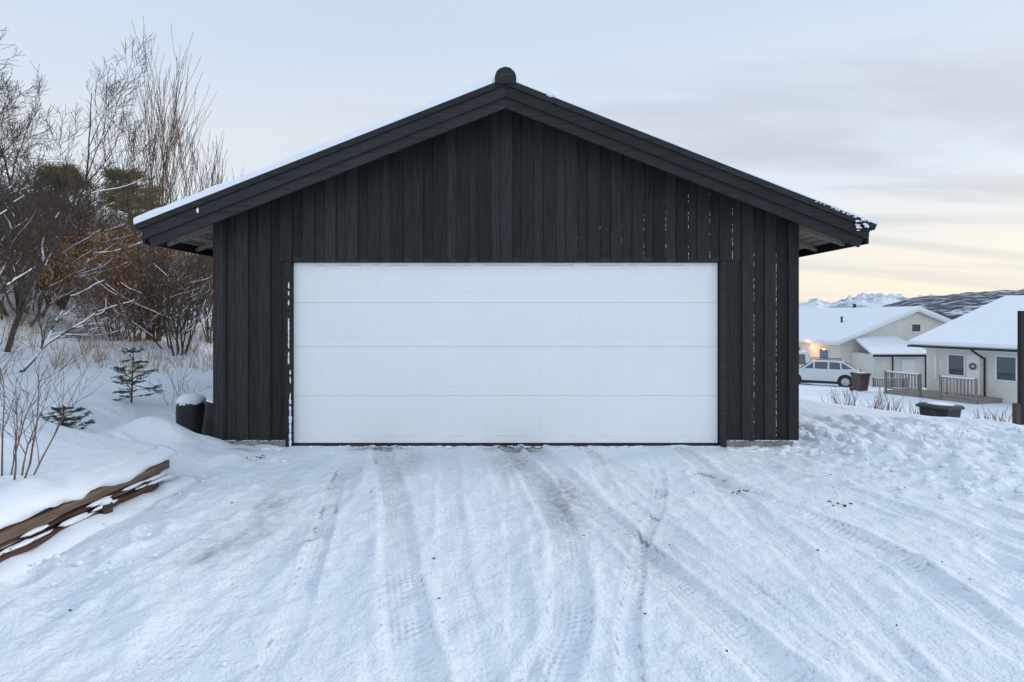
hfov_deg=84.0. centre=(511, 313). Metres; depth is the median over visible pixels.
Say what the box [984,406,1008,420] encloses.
bare shrub
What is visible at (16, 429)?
bare sapling
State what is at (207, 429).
plastic barrel
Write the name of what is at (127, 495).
timber
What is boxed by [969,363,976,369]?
door wreath
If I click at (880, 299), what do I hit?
mountain range
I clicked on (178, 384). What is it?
bare sapling
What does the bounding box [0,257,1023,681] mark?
snowy ground
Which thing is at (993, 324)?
roof snow
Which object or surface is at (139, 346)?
dry grass
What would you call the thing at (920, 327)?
window frame
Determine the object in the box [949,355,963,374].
window glass
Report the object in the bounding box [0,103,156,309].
bare willow tree
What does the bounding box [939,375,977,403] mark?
deck railing
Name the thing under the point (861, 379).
wheelie bin
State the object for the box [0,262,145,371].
bare birch tree
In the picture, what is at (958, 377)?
railing snow
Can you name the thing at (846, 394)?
bare shrub
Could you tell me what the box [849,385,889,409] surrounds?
bare shrub
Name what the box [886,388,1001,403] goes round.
deck
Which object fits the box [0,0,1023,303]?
sky
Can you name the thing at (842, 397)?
bare shrub
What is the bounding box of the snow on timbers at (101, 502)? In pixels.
[0,472,173,554]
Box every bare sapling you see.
[0,274,55,383]
[0,318,101,480]
[142,358,212,405]
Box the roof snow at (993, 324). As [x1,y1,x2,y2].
[909,295,1023,348]
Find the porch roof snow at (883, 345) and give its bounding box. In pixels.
[854,336,925,355]
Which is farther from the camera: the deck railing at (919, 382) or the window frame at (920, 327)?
the window frame at (920, 327)
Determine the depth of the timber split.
3.62 m
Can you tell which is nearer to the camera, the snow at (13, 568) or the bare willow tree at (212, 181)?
the snow at (13, 568)
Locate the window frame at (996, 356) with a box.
[995,355,1016,382]
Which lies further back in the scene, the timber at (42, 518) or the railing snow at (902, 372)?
the railing snow at (902, 372)
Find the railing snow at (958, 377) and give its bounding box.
[941,375,977,379]
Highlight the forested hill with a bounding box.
[882,289,1023,319]
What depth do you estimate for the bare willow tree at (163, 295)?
11.81 m
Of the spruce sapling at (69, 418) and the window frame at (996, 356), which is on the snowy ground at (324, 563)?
the spruce sapling at (69, 418)
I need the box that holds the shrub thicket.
[0,163,212,341]
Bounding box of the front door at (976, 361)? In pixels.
[966,354,980,394]
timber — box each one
[0,460,169,543]
[0,508,98,561]
[112,480,158,506]
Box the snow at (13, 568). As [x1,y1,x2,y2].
[0,475,200,583]
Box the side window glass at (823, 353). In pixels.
[799,346,827,358]
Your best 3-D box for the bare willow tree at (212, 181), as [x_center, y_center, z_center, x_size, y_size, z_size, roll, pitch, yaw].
[-8.049,-1.804,15.768,1.727,4.930,1.858,0,0,24]
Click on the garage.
(501, 256)
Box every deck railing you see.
[873,378,907,387]
[884,371,921,397]
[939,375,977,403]
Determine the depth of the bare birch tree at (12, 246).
9.41 m
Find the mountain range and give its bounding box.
[799,292,935,311]
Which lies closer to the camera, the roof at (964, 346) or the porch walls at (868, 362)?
the roof at (964, 346)
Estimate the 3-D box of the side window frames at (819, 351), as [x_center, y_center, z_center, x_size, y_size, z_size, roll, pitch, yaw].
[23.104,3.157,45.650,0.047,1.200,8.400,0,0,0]
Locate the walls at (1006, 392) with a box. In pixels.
[926,348,1016,403]
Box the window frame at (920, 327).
[911,323,921,331]
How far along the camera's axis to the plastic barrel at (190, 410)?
7.14 m
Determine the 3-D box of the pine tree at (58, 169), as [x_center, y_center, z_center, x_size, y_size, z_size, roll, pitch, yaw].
[-17.084,-3.925,21.598,3.045,3.756,2.632,0,0,-26]
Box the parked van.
[799,350,810,382]
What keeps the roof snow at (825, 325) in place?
on the walls at (900, 328)
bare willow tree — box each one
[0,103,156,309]
[68,208,212,355]
[97,18,216,341]
[158,109,243,321]
[168,251,212,342]
[178,157,242,329]
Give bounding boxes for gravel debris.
[69,446,970,651]
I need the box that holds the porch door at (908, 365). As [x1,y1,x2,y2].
[901,359,915,386]
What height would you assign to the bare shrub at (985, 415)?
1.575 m
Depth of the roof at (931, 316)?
39.55 m
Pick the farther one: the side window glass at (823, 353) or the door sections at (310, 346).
the side window glass at (823, 353)
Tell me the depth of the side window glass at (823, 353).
42.14 m
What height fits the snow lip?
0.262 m
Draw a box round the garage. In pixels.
[133,66,877,451]
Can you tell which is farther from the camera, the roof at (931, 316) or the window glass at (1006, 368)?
the roof at (931, 316)
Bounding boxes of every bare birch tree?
[0,28,160,316]
[0,59,164,351]
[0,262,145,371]
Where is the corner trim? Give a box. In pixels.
[934,355,936,378]
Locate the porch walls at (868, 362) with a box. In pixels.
[851,352,924,387]
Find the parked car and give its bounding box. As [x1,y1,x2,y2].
[799,357,861,386]
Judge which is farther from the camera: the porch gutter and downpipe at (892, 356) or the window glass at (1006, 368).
the porch gutter and downpipe at (892, 356)
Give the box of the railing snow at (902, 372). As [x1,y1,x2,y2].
[885,370,919,374]
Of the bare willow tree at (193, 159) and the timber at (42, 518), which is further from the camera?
the bare willow tree at (193, 159)
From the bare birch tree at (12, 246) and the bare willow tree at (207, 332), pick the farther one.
the bare willow tree at (207, 332)
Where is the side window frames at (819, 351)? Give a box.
[799,345,828,358]
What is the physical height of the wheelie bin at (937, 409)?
1.029 m
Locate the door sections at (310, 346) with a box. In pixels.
[294,263,717,442]
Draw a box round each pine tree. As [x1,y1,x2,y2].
[18,160,111,223]
[86,164,169,252]
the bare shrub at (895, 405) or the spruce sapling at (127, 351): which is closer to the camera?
the spruce sapling at (127, 351)
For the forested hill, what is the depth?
764.48 m
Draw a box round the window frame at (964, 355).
[947,353,965,376]
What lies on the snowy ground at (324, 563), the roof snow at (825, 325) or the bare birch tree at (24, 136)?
the bare birch tree at (24, 136)
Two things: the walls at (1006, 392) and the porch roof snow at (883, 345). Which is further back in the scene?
the porch roof snow at (883, 345)
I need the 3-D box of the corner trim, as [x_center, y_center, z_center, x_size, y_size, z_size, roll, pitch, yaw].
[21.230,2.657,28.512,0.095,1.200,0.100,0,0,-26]
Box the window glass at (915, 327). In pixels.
[912,324,919,330]
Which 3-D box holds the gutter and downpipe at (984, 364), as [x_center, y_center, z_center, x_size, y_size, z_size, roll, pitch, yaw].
[23.300,2.872,23.267,0.775,2.570,13.050,0,0,-25]
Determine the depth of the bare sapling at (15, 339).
5.31 m
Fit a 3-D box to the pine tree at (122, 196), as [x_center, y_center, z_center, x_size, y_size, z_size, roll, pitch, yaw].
[-14.643,-3.536,22.002,3.177,4.318,3.095,0,0,22]
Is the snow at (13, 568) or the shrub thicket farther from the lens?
the shrub thicket
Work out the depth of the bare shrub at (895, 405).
14.74 m
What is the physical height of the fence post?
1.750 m
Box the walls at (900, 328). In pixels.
[799,312,942,363]
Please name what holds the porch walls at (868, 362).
on the snowy ground at (324, 563)
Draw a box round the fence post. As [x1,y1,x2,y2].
[1012,311,1023,424]
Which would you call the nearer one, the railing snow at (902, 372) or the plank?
the plank
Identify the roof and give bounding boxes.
[799,309,948,344]
[910,344,1016,349]
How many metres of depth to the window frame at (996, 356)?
26.01 m
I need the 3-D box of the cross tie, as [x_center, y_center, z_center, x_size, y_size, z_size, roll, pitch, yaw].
[-3.225,1.530,4.350,0.290,0.155,0.100,0,0,0]
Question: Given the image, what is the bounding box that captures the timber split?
[0,487,98,530]
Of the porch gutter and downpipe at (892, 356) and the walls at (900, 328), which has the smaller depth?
the porch gutter and downpipe at (892, 356)
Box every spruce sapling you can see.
[34,404,95,429]
[111,346,162,402]
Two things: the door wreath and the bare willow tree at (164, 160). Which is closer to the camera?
the bare willow tree at (164, 160)
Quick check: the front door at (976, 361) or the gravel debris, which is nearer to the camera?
the gravel debris
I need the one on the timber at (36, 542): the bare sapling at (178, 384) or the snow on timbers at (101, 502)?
the snow on timbers at (101, 502)
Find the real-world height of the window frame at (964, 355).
1.090 m
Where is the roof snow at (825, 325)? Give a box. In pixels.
[799,306,951,343]
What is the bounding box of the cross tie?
[93,502,112,513]
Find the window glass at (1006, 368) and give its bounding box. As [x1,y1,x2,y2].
[997,357,1015,380]
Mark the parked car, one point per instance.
(828, 371)
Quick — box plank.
[0,473,159,547]
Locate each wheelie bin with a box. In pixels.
[850,372,870,390]
[915,401,964,417]
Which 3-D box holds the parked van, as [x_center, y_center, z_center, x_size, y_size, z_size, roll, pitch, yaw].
[18.503,3.732,40.862,5.685,2.190,2.486,0,0,24]
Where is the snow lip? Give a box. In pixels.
[0,445,176,528]
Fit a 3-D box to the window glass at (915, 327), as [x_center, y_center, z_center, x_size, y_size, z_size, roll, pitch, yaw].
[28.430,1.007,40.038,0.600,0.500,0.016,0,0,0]
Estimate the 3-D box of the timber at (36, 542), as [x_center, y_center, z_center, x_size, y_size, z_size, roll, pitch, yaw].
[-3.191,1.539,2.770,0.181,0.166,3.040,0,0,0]
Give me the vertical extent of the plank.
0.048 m
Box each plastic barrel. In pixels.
[175,393,205,433]
[202,398,212,436]
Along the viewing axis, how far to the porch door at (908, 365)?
37.39 m
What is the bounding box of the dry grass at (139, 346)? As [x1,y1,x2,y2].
[0,262,212,378]
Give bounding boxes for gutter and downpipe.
[873,355,925,387]
[907,345,1016,396]
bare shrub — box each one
[821,390,858,404]
[829,380,873,407]
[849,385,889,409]
[862,394,892,409]
[879,390,919,414]
[973,403,1001,420]
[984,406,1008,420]
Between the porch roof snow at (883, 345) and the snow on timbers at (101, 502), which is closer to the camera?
the snow on timbers at (101, 502)
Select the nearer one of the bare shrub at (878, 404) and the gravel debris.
the gravel debris
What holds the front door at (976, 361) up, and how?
attached to the walls at (1006, 392)
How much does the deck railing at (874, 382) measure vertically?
1.050 m

